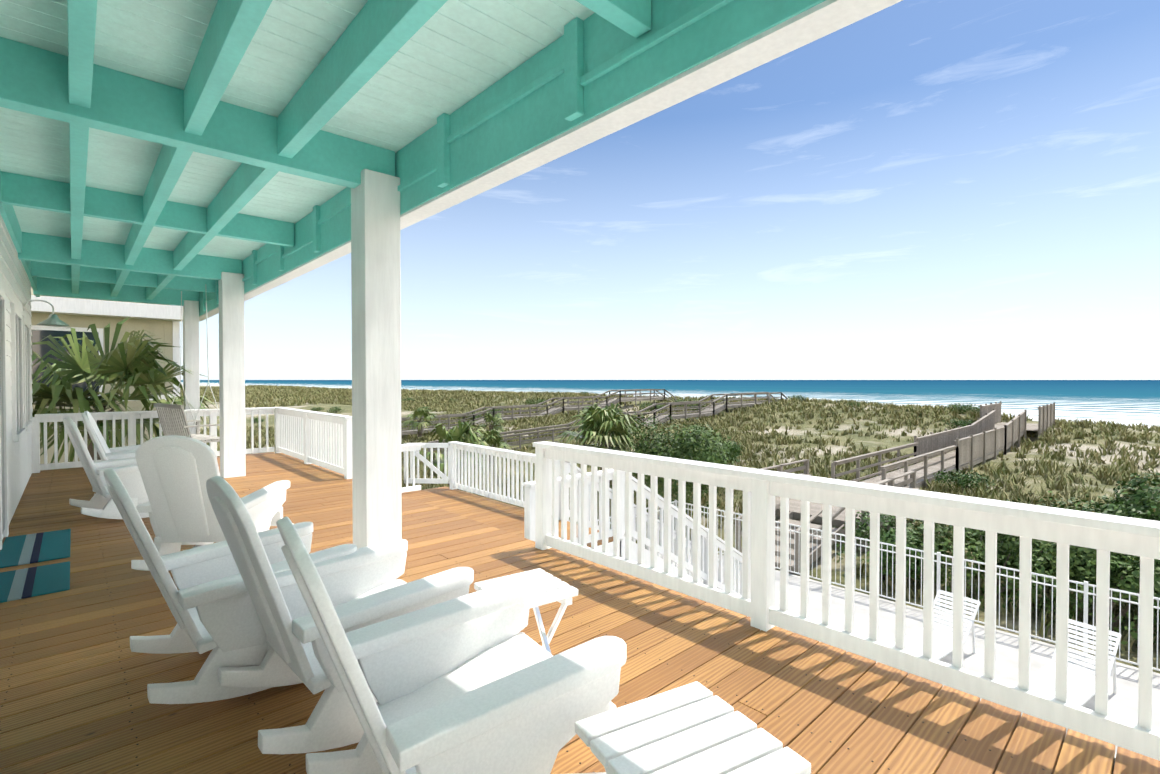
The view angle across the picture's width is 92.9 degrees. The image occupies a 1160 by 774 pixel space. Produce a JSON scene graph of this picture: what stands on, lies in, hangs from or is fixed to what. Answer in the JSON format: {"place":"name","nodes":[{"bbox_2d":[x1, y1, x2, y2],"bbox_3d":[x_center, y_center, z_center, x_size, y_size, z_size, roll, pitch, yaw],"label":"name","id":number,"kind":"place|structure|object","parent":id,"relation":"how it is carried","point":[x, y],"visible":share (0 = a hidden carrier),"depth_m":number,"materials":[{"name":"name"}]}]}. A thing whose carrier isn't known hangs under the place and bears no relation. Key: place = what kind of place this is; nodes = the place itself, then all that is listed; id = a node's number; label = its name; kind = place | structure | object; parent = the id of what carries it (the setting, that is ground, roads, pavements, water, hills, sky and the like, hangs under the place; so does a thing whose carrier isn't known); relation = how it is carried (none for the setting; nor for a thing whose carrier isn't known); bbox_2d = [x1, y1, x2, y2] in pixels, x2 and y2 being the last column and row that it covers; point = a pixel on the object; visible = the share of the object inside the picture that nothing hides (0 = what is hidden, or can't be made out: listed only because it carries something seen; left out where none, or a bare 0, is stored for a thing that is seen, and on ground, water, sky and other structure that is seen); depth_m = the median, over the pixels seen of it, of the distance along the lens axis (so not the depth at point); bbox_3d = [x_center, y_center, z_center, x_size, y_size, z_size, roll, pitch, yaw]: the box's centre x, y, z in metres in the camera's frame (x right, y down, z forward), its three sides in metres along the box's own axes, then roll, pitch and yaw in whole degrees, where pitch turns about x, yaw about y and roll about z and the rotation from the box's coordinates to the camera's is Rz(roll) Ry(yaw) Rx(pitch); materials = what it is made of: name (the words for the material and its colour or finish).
{"place":"outdoors","nodes":[
{"label":"outdoors","id":0,"kind":"place"},
{"bbox_2d":[0,214,32,539],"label":"house wall","id":1,"kind":"structure","parent":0,"point":[15,282],"depth_m":5.99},
{"bbox_2d":[0,298,28,533],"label":"window frame","id":2,"kind":"object","parent":1,"relation":"in","point":[2,435],"visible":0.55,"depth_m":4.89,"materials":[{"name":"white wood"}]},
{"bbox_2d":[0,284,32,549],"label":"window","id":3,"kind":"structure","parent":1,"relation":"attached to","point":[25,367],"depth_m":5.78,"materials":[{"name":"white wood"}]},
{"bbox_2d":[31,287,172,470],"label":"house wall","id":4,"kind":"structure","parent":0,"point":[128,324],"depth_m":13.91,"materials":[{"name":"beige paint"}]},
{"bbox_2d":[31,329,98,395],"bbox_3d":[-13.267,-0.553,12.305,3.800,1.550,0.010,-1,1,-43],"label":"window","id":5,"kind":"structure","parent":4,"relation":"in","point":[41,350],"depth_m":13.00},
{"bbox_2d":[36,313,166,470],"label":"neighbour house battens","id":6,"kind":"object","parent":4,"relation":"attached to","point":[120,319],"visible":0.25,"depth_m":13.90,"materials":[{"name":"beige wood"}]},
{"bbox_2d":[31,295,199,402],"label":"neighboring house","id":7,"kind":"structure","parent":4,"relation":"attached to","point":[85,307],"depth_m":13.47,"materials":[{"name":"white wood"}]},
{"bbox_2d":[200,424,659,543],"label":"shrubs","id":8,"kind":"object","parent":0,"point":[271,436],"depth_m":28.66,"materials":[{"name":"green plant"}]},
{"bbox_2d":[402,486,612,547],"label":"landing boards","id":9,"kind":"object","parent":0,"point":[500,515],"visible":0.21,"depth_m":8.88,"materials":[{"name":"brown wood"}]},
{"bbox_2d":[401,441,747,616],"bbox_3d":[-0.114,3.131,10.068,5.866,4.220,5.082,-1,1,-43],"label":"stair railing","id":10,"kind":"object","parent":9,"relation":"on","point":[452,479],"visible":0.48,"depth_m":8.80,"materials":[{"name":"white wood"}]},
{"bbox_2d":[31,407,1159,760],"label":"deck railing","id":11,"kind":"object","parent":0,"point":[319,439],"visible":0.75,"depth_m":2.92,"materials":[{"name":"white wood"}]},
{"bbox_2d":[180,0,1159,379],"label":"sky","id":12,"kind":"structure","parent":0,"point":[911,189],"materials":[{"name":"blue"}]},
{"bbox_2d":[181,380,1159,427],"bbox_3d":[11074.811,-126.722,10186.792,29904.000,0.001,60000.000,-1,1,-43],"label":"sea water","id":13,"kind":"structure","parent":0,"point":[1122,402],"depth_m":376.33,"materials":[{"name":"blue liquid"}]},
{"bbox_2d":[200,385,1159,673],"bbox_3d":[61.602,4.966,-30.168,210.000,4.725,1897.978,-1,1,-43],"label":"dune","id":14,"kind":"structure","parent":0,"point":[870,443],"depth_m":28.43,"materials":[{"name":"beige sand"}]},
{"bbox_2d":[31,317,218,469],"bbox_3d":[-9.408,1.566,10.738,3.964,6.073,4.615,0,1,28],"label":"palm","id":15,"kind":"object","parent":14,"relation":"on","point":[132,361],"visible":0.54,"depth_m":10.52,"materials":[{"name":"green plant"}]},
{"bbox_2d":[248,417,265,422],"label":"dune scrub","id":16,"kind":"object","parent":14,"relation":"on","point":[256,420],"visible":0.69,"depth_m":59.69,"materials":[{"name":"green plant"}]},
{"bbox_2d":[310,407,324,411],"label":"dune scrub","id":17,"kind":"object","parent":14,"relation":"on","point":[315,408],"visible":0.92,"depth_m":68.23,"materials":[{"name":"green plant"}]},
{"bbox_2d":[180,385,476,407],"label":"dune grass","id":18,"kind":"structure","parent":14,"relation":"on","point":[291,395],"depth_m":111.41,"materials":[{"name":"green plant"}]},
{"bbox_2d":[327,406,342,413],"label":"dune scrub","id":19,"kind":"object","parent":14,"relation":"on","point":[334,409],"visible":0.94,"depth_m":64.71,"materials":[{"name":"green plant"}]},
{"bbox_2d":[401,407,435,436],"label":"palm","id":20,"kind":"object","parent":14,"relation":"on","point":[425,412],"visible":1,"depth_m":40.46,"materials":[{"name":"green plant"}]},
{"bbox_2d":[415,419,490,489],"bbox_3d":[-3.942,2.725,17.425,2.486,3.559,2.895,0,1,13],"label":"palm","id":21,"kind":"object","parent":14,"relation":"on","point":[460,433],"visible":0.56,"depth_m":17.20,"materials":[{"name":"green plant"}]},
{"bbox_2d":[458,411,482,419],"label":"dune scrub","id":22,"kind":"object","parent":14,"relation":"on","point":[477,416],"visible":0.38,"depth_m":50.12,"materials":[{"name":"green plant"}]},
{"bbox_2d":[476,413,505,431],"bbox_3d":[-6.164,2.627,39.177,2.258,1.888,2.131,-1,1,-43],"label":"palm","id":23,"kind":"object","parent":14,"relation":"on","point":[496,419],"visible":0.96,"depth_m":38.96,"materials":[{"name":"green plant"}]},
{"bbox_2d":[474,428,510,465],"bbox_3d":[-4.648,3.092,28.588,2.310,1.935,1.911,0,1,-25],"label":"palm","id":24,"kind":"object","parent":14,"relation":"on","point":[492,437],"visible":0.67,"depth_m":28.24,"materials":[{"name":"green plant"}]},
{"bbox_2d":[525,397,545,404],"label":"dune scrub","id":25,"kind":"object","parent":14,"relation":"on","point":[534,402],"visible":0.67,"depth_m":66.62,"materials":[{"name":"green plant"}]},
{"bbox_2d":[401,389,676,434],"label":"boardwalk","id":26,"kind":"structure","parent":14,"relation":"on","point":[554,411],"depth_m":52.81,"materials":[{"name":"grey wood"}]},
{"bbox_2d":[554,403,645,516],"bbox_3d":[0.819,2.504,17.582,3.285,3.998,3.103,-1,1,-43],"label":"palm","id":27,"kind":"object","parent":14,"relation":"on","point":[599,423],"visible":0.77,"depth_m":17.13,"materials":[{"name":"green plant"}]},
{"bbox_2d":[428,392,787,458],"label":"boardwalk","id":28,"kind":"structure","parent":14,"relation":"on","point":[713,409],"depth_m":44.73,"materials":[{"name":"grey wood"}]},
{"bbox_2d":[638,402,663,410],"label":"dune scrub","id":29,"kind":"object","parent":14,"relation":"on","point":[657,406],"visible":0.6,"depth_m":56.19,"materials":[{"name":"green plant"}]},
{"bbox_2d":[609,411,739,519],"bbox_3d":[2.791,2.693,17.373,3.488,3.842,4.878,-1,1,-43],"label":"shrub","id":30,"kind":"object","parent":14,"relation":"on","point":[693,445],"visible":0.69,"depth_m":16.45,"materials":[{"name":"green plant"}]},
{"bbox_2d":[673,397,705,406],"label":"dune scrub","id":31,"kind":"object","parent":14,"relation":"on","point":[677,400],"visible":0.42,"depth_m":57.70,"materials":[{"name":"green plant"}]},
{"bbox_2d":[690,404,706,411],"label":"dune scrub","id":32,"kind":"object","parent":14,"relation":"on","point":[696,407],"visible":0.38,"depth_m":52.92,"materials":[{"name":"green plant"}]},
{"bbox_2d":[702,439,743,461],"bbox_3d":[6.700,3.192,27.931,2.727,1.407,3.227,-1,1,-43],"label":"dune shrub","id":33,"kind":"object","parent":14,"relation":"on","point":[735,448],"visible":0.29,"depth_m":27.04,"materials":[{"name":"green plant"}]},
{"bbox_2d":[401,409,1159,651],"bbox_3d":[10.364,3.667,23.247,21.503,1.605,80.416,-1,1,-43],"label":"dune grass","id":34,"kind":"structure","parent":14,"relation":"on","point":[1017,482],"depth_m":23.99,"materials":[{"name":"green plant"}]},
{"bbox_2d":[788,394,805,401],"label":"dune scrub","id":35,"kind":"object","parent":14,"relation":"on","point":[801,398],"visible":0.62,"depth_m":57.20,"materials":[{"name":"green plant"}]},
{"bbox_2d":[736,459,919,575],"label":"boardwalk platform","id":36,"kind":"structure","parent":14,"relation":"on","point":[838,515],"depth_m":15.42,"materials":[{"name":"beige wood"}]},
{"bbox_2d":[847,401,861,406],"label":"dune scrub","id":37,"kind":"object","parent":14,"relation":"on","point":[857,404],"visible":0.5,"depth_m":48.82,"materials":[{"name":"green plant"}]},
{"bbox_2d":[831,511,948,587],"bbox_3d":[7.281,3.763,13.115,2.622,1.843,2.551,-1,1,-43],"label":"shrub","id":38,"kind":"object","parent":14,"relation":"on","point":[885,536],"visible":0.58,"depth_m":12.45,"materials":[{"name":"green plant"}]},
{"bbox_2d":[831,442,958,489],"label":"boardwalk","id":39,"kind":"structure","parent":14,"relation":"on","point":[925,471],"depth_m":21.85,"materials":[{"name":"beige wood"}]},
{"bbox_2d":[944,418,975,427],"bbox_3d":[25.827,2.572,37.207,2.068,0.922,2.018,-1,1,-43],"label":"dune scrub","id":40,"kind":"object","parent":14,"relation":"on","point":[963,423],"visible":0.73,"depth_m":36.95,"materials":[{"name":"green plant"}]},
{"bbox_2d":[942,402,979,413],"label":"dune scrub","id":41,"kind":"object","parent":14,"relation":"on","point":[965,407],"visible":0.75,"depth_m":42.55,"materials":[{"name":"green plant"}]},
{"bbox_2d":[931,469,995,490],"bbox_3d":[14.904,3.651,21.507,2.109,0.960,2.172,0,1,25],"label":"dune scrub","id":42,"kind":"object","parent":14,"relation":"on","point":[967,479],"visible":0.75,"depth_m":21.17,"materials":[{"name":"green plant"}]},
{"bbox_2d":[914,409,1026,471],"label":"boardwalk","id":43,"kind":"structure","parent":14,"relation":"on","point":[982,439],"depth_m":28.73,"materials":[{"name":"beige wood"}]},
{"bbox_2d":[889,519,1124,619],"bbox_3d":[8.900,3.605,11.814,2.974,2.151,4.010,-1,1,-43],"label":"shrub","id":44,"kind":"object","parent":14,"relation":"on","point":[972,547],"visible":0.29,"depth_m":11.63,"materials":[{"name":"green plant"}]},
{"bbox_2d":[980,401,1054,436],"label":"boardwalk","id":45,"kind":"structure","parent":14,"relation":"on","point":[1046,416],"depth_m":37.55,"materials":[{"name":"white wood"}]},
{"bbox_2d":[965,491,1155,595],"bbox_3d":[11.165,3.535,12.557,3.610,2.253,4.175,-1,1,-43],"label":"shrub","id":46,"kind":"object","parent":14,"relation":"on","point":[1078,506],"visible":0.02,"depth_m":12.64,"materials":[{"name":"green plant"}]},
{"bbox_2d":[998,537,1159,652],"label":"shrub","id":47,"kind":"object","parent":14,"relation":"on","point":[1123,580],"visible":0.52,"depth_m":10.31,"materials":[{"name":"green plant"}]},
{"bbox_2d":[1037,472,1159,631],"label":"shrub","id":48,"kind":"object","parent":14,"relation":"on","point":[1149,500],"visible":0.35,"depth_m":10.79,"materials":[{"name":"green plant"}]},
{"bbox_3d":[-2.596,-0.192,1.913,0.250,9.800,18.200,-1,1,-43],"label":"house","id":49,"kind":"object","parent":14,"relation":"on","visible":0},
{"bbox_2d":[23,300,69,326],"bbox_3d":[-7.206,-1.004,7.445,0.468,0.339,0.336,-1,1,-43],"label":"wall lamp","id":50,"kind":"object","parent":49,"relation":"attached to","point":[52,319],"visible":0.92,"depth_m":7.44,"materials":[{"name":"green metal"}]},
{"bbox_2d":[0,0,825,315],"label":"ceiling beams","id":51,"kind":"structure","parent":49,"relation":"attached to","point":[608,54],"depth_m":3.33,"materials":[{"name":"teal wood"}]},
{"bbox_2d":[154,284,219,442],"bbox_3d":[-6.489,-0.385,9.190,1.370,2.545,0.685,1,1,37],"label":"porch swing","id":52,"kind":"object","parent":51,"relation":"hanging from","point":[172,419],"visible":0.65,"depth_m":8.96,"materials":[{"name":"white wood"}]},
{"bbox_2d":[0,0,594,260],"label":"ceiling boards","id":53,"kind":"object","parent":51,"relation":"attached to","point":[449,57],"visible":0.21,"depth_m":3.23,"materials":[{"name":"white wood"}]},
{"bbox_2d":[199,0,902,320],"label":"roof fascia","id":54,"kind":"structure","parent":51,"relation":"attached to","point":[819,21],"depth_m":2.50,"materials":[{"name":"white paint"}]},
{"bbox_2d":[0,452,1159,773],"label":"deck floor boards","id":55,"kind":"object","parent":49,"relation":"attached to","point":[66,706],"visible":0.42,"depth_m":2.67,"materials":[{"name":"brown wood"}]},
{"bbox_2d":[0,561,69,602],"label":"door mat","id":56,"kind":"object","parent":55,"relation":"on","point":[32,582],"depth_m":3.88,"materials":[{"name":"teal fabric"}]},
{"bbox_2d":[0,529,70,567],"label":"door mat","id":57,"kind":"object","parent":55,"relation":"on","point":[32,548],"depth_m":4.63,"materials":[{"name":"teal fabric"}]},
{"bbox_2d":[63,417,148,518],"bbox_3d":[-4.787,0.827,5.882,0.750,1.055,1.068,1,0,39],"label":"rocking chair","id":58,"kind":"object","parent":55,"relation":"on","point":[100,504],"visible":0.48,"depth_m":5.58,"materials":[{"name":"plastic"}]},
{"bbox_2d":[82,413,135,494],"bbox_3d":[-5.189,0.819,6.539,1.068,1.055,0.750,-1,1,-43],"label":"rocking chair","id":59,"kind":"object","parent":55,"relation":"on","point":[97,445],"visible":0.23,"depth_m":6.13,"materials":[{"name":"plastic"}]},
{"bbox_2d":[84,411,139,454],"bbox_3d":[-5.739,0.811,7.195,1.068,1.055,0.750,-2,2,-38],"label":"rocking chair","id":60,"kind":"object","parent":55,"relation":"on","point":[104,446],"visible":0.15,"depth_m":6.95,"materials":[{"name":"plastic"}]},
{"bbox_2d":[131,435,293,570],"bbox_3d":[-2.802,0.849,4.266,0.750,1.055,1.068,0,1,-3],"label":"rocking chair","id":61,"kind":"object","parent":55,"relation":"on","point":[177,472],"visible":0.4,"depth_m":3.88,"materials":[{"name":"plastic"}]},
{"bbox_2d":[104,468,356,703],"bbox_3d":[-1.672,0.869,2.774,1.068,1.055,0.750,-2,2,-45],"label":"rocking chair","id":62,"kind":"object","parent":55,"relation":"on","point":[210,604],"visible":0.65,"depth_m":2.45,"materials":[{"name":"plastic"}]},
{"bbox_2d":[183,169,401,548],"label":"porch columns","id":63,"kind":"structure","parent":55,"relation":"on","point":[376,347],"depth_m":4.23,"materials":[{"name":"paint"}]},
{"bbox_2d":[206,476,473,753],"bbox_3d":[-1.015,0.872,2.456,1.068,1.055,0.750,0,0,-45],"label":"rocking chair","id":64,"kind":"object","parent":55,"relation":"on","point":[364,586],"visible":0.58,"depth_m":2.15,"materials":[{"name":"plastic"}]},
{"bbox_2d":[276,517,626,773],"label":"rocking chair","id":65,"kind":"object","parent":55,"relation":"on","point":[477,682],"visible":0.96,"depth_m":1.68,"materials":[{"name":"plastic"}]},
{"bbox_2d":[0,465,1043,773],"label":"deck screws","id":66,"kind":"object","parent":55,"relation":"on","point":[446,557],"visible":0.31,"depth_m":2.73,"materials":[{"name":"brown"}]},
{"bbox_2d":[474,568,577,653],"bbox_3d":[-0.253,1.162,2.551,0.360,0.485,0.348,-1,1,-35],"label":"side table","id":67,"kind":"object","parent":55,"relation":"on","point":[546,587],"visible":0.31,"depth_m":2.57,"materials":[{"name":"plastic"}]},
{"bbox_2d":[575,681,810,773],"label":"side table","id":68,"kind":"object","parent":55,"relation":"on","point":[696,727],"visible":1,"depth_m":1.52,"materials":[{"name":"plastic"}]},
{"bbox_2d":[659,544,1159,759],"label":"pool deck pavement","id":69,"kind":"structure","parent":0,"point":[1123,703],"depth_m":9.61,"materials":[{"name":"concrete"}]},
{"bbox_2d":[597,500,1159,670],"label":"pool fence","id":70,"kind":"object","parent":69,"relation":"on","point":[1085,591],"visible":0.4,"depth_m":10.64,"materials":[{"name":"metal"}]},
{"bbox_2d":[890,590,980,659],"bbox_3d":[5.919,4.096,9.187,1.860,0.839,0.654,-1,1,-35],"label":"pool lounger","id":71,"kind":"object","parent":69,"relation":"on","point":[946,650],"visible":0.54,"depth_m":9.33,"materials":[{"name":"white paint"}]},
{"bbox_2d":[1030,619,1121,706],"bbox_3d":[7.137,4.111,8.013,1.860,0.839,0.655,0,1,-33],"label":"pool lounger","id":72,"kind":"object","parent":69,"relation":"on","point":[1087,694],"visible":0.6,"depth_m":8.12,"materials":[{"name":"white paint"}]}
]}

